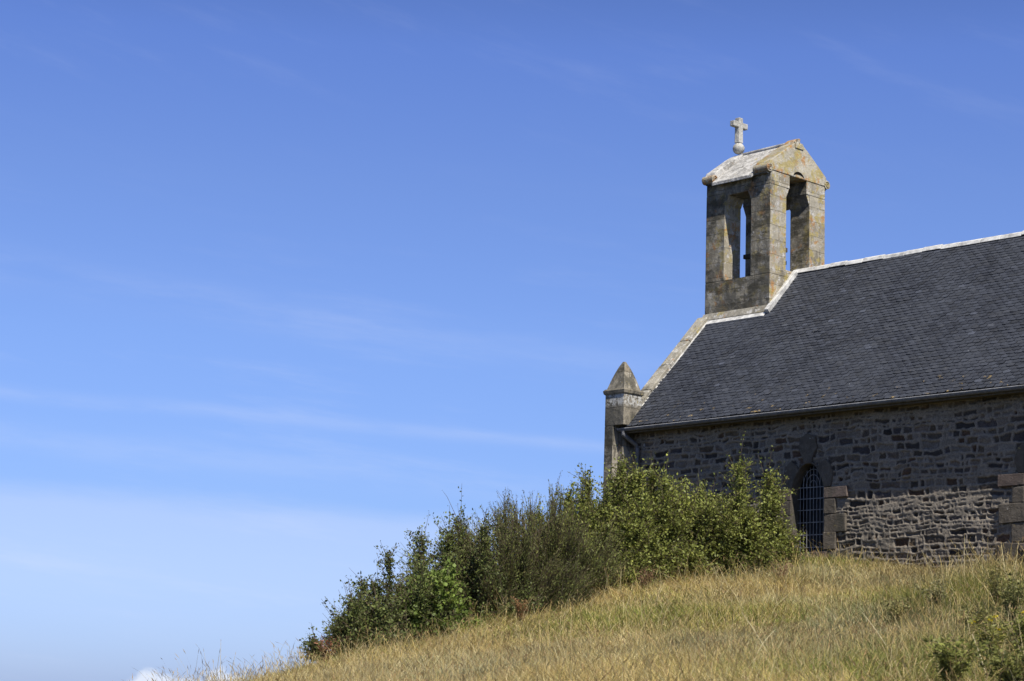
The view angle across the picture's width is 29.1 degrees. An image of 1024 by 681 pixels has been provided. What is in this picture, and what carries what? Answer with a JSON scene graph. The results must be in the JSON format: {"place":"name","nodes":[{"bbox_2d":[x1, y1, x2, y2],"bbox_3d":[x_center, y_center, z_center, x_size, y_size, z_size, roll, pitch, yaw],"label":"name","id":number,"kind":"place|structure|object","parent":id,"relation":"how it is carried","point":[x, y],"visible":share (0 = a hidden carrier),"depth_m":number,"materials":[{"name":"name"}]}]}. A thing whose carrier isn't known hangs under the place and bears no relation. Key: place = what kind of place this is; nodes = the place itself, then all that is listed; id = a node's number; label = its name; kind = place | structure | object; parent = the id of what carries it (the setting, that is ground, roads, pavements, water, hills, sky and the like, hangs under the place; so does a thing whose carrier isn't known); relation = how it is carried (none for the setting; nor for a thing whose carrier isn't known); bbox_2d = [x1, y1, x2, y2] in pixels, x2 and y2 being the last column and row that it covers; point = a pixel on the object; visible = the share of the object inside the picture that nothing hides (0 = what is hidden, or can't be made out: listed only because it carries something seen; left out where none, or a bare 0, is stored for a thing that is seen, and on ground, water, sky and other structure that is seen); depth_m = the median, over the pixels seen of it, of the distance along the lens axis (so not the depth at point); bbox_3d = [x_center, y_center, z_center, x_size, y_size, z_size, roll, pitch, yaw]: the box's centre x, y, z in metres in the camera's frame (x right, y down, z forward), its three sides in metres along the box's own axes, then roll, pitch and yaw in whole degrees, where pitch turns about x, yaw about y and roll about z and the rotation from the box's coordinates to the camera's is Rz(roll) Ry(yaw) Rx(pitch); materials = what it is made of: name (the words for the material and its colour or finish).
{"place":"outdoors","nodes":[
{"label":"outdoors","id":0,"kind":"place"},
{"bbox_2d":[0,0,1023,680],"label":"sky","id":1,"kind":"structure","parent":0,"point":[280,280],"materials":[{"name":"blue"}]},
{"bbox_2d":[121,533,1023,680],"bbox_3d":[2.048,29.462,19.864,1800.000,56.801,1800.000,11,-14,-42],"label":"ground","id":2,"kind":"structure","parent":0,"point":[770,630],"depth_m":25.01,"materials":[{"name":"brown plant"}]},
{"bbox_2d":[314,636,339,661],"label":"grass tuft","id":3,"kind":"object","parent":2,"relation":"on","point":[328,644],"visible":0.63,"depth_m":26.04,"materials":[{"name":"brown plant"}]},
{"bbox_2d":[295,582,429,664],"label":"shrub","id":4,"kind":"object","parent":2,"relation":"on","point":[354,618],"visible":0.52,"depth_m":27.59,"materials":[{"name":"green plant"}]},
{"bbox_2d":[323,540,464,647],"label":"shrub","id":5,"kind":"object","parent":2,"relation":"on","point":[388,587],"visible":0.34,"depth_m":28.43,"materials":[{"name":"green plant"}]},
{"bbox_2d":[395,550,494,638],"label":"shrub","id":6,"kind":"object","parent":2,"relation":"on","point":[447,587],"visible":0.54,"depth_m":28.40,"materials":[{"name":"green plant"}]},
{"bbox_2d":[382,486,549,623],"bbox_3d":[-0.769,3.429,30.075,2.677,2.538,1.961,1,-10,7],"label":"shrub","id":7,"kind":"object","parent":2,"relation":"on","point":[480,558],"visible":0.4,"depth_m":29.95,"materials":[{"name":"green plant"}]},
{"bbox_2d":[412,488,596,615],"bbox_3d":[-0.118,3.388,30.629,2.995,2.312,2.139,4,-11,-12],"label":"broom bush","id":8,"kind":"object","parent":2,"relation":"on","point":[554,592],"visible":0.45,"depth_m":30.26,"materials":[{"name":"green plant"}]},
{"bbox_2d":[510,596,533,621],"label":"grass tuft","id":9,"kind":"object","parent":2,"relation":"on","point":[523,607],"visible":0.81,"depth_m":28.76,"materials":[{"name":"brown plant"}]},
{"bbox_2d":[468,470,641,601],"bbox_3d":[0.548,3.244,31.592,3.163,2.418,2.088,3,-10,-5],"label":"broom bush","id":10,"kind":"object","parent":2,"relation":"on","point":[555,536],"visible":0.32,"depth_m":31.15,"materials":[{"name":"green plant"}]},
{"bbox_2d":[519,464,663,589],"bbox_3d":[1.168,3.210,32.341,2.452,2.323,2.670,11,-14,-42],"label":"shrub","id":11,"kind":"object","parent":2,"relation":"on","point":[569,499],"visible":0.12,"depth_m":32.26,"materials":[{"name":"green plant"}]},
{"bbox_2d":[522,476,690,590],"bbox_3d":[1.578,3.221,32.155,2.968,2.030,1.869,2,-10,0],"label":"shrub","id":12,"kind":"object","parent":2,"relation":"on","point":[602,521],"visible":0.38,"depth_m":31.82,"materials":[{"name":"green plant"}]},
{"bbox_2d":[567,444,720,583],"bbox_3d":[2.065,3.004,32.798,3.028,2.501,2.522,-5,-12,33],"label":"shrub","id":13,"kind":"object","parent":2,"relation":"on","point":[632,481],"visible":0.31,"depth_m":32.40,"materials":[{"name":"green plant"}]},
{"bbox_2d":[634,566,656,592],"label":"grass tuft","id":14,"kind":"object","parent":2,"relation":"on","point":[645,573],"visible":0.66,"depth_m":30.78,"materials":[{"name":"brown plant"}]},
{"bbox_2d":[638,465,770,580],"bbox_3d":[2.733,3.102,32.929,2.940,2.120,2.108,5,-11,-16],"label":"shrub","id":15,"kind":"object","parent":2,"relation":"on","point":[698,523],"visible":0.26,"depth_m":32.37,"materials":[{"name":"green plant"}]},
{"bbox_2d":[669,431,799,575],"bbox_3d":[3.449,2.763,32.992,2.112,2.545,2.455,11,-14,-42],"label":"shrub","id":16,"kind":"object","parent":2,"relation":"on","point":[771,501],"visible":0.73,"depth_m":32.60,"materials":[{"name":"green plant"}]},
{"bbox_2d":[708,513,809,570],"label":"shrub","id":17,"kind":"object","parent":2,"relation":"on","point":[794,541],"visible":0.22,"depth_m":32.84,"materials":[{"name":"green plant"}]},
{"bbox_2d":[772,561,792,582],"bbox_3d":[4.273,3.689,31.073,0.356,0.429,0.288,-4,-12,31],"label":"dry dock","id":18,"kind":"object","parent":2,"relation":"on","point":[785,573],"visible":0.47,"depth_m":31.06,"materials":[{"name":"brown plant"}]},
{"bbox_2d":[603,117,1023,567],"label":"stone chapel","id":19,"kind":"structure","parent":2,"relation":"on","point":[877,400],"depth_m":35.43,"materials":[{"name":"stone"}]},
{"bbox_2d":[776,434,848,559],"bbox_3d":[5.264,2.821,34.785,0.332,2.371,1.757,11,-14,-42],"label":"window","id":20,"kind":"structure","parent":19,"relation":"in","point":[809,507],"depth_m":34.84,"materials":[{"name":"grey glass"}]},
{"bbox_2d":[997,442,1023,560],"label":"window","id":21,"kind":"structure","parent":19,"relation":"in","point":[1013,512],"depth_m":31.62,"materials":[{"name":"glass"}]},
{"bbox_2d":[862,612,889,650],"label":"dry stalk","id":22,"kind":"object","parent":2,"relation":"on","point":[876,631],"visible":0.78,"depth_m":15.58,"materials":[{"name":"plant"}]},
{"bbox_2d":[878,596,916,622],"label":"leafy weed","id":23,"kind":"object","parent":2,"relation":"on","point":[895,610],"visible":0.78,"depth_m":23.31,"materials":[{"name":"green plant"}]},
{"bbox_2d":[911,578,953,605],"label":"leafy weed","id":24,"kind":"object","parent":2,"relation":"on","point":[935,591],"visible":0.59,"depth_m":24.25,"materials":[{"name":"green plant"}]},
{"bbox_2d":[923,633,997,680],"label":"leafy weed","id":25,"kind":"object","parent":2,"relation":"on","point":[943,652],"visible":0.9,"depth_m":12.01,"materials":[{"name":"green plant"}]},
{"bbox_2d":[955,603,1001,635],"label":"leafy weed","id":26,"kind":"object","parent":2,"relation":"on","point":[980,614],"visible":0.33,"depth_m":17.33,"materials":[{"name":"green plant"}]},
{"bbox_2d":[967,614,1015,666],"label":"ragwort","id":27,"kind":"object","parent":2,"relation":"on","point":[995,632],"visible":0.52,"depth_m":13.45,"materials":[{"name":"green plant"}]},
{"bbox_2d":[974,560,1015,607],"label":"leafy weed","id":28,"kind":"object","parent":2,"relation":"on","point":[993,586],"visible":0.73,"depth_m":23.16,"materials":[{"name":"green plant"}]},
{"bbox_2d":[978,639,1023,680],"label":"leafy weed","id":29,"kind":"object","parent":2,"relation":"on","point":[999,663],"visible":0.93,"depth_m":11.42,"materials":[{"name":"green plant"}]},
{"bbox_2d":[995,571,1023,626],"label":"leafy weed","id":30,"kind":"object","parent":2,"relation":"on","point":[1010,598],"visible":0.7,"depth_m":19.21,"materials":[{"name":"green plant"}]},
{"bbox_2d":[995,608,1023,655],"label":"ragwort","id":31,"kind":"object","parent":2,"relation":"on","point":[1018,631],"visible":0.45,"depth_m":13.90,"materials":[{"name":"green plant"}]}
]}

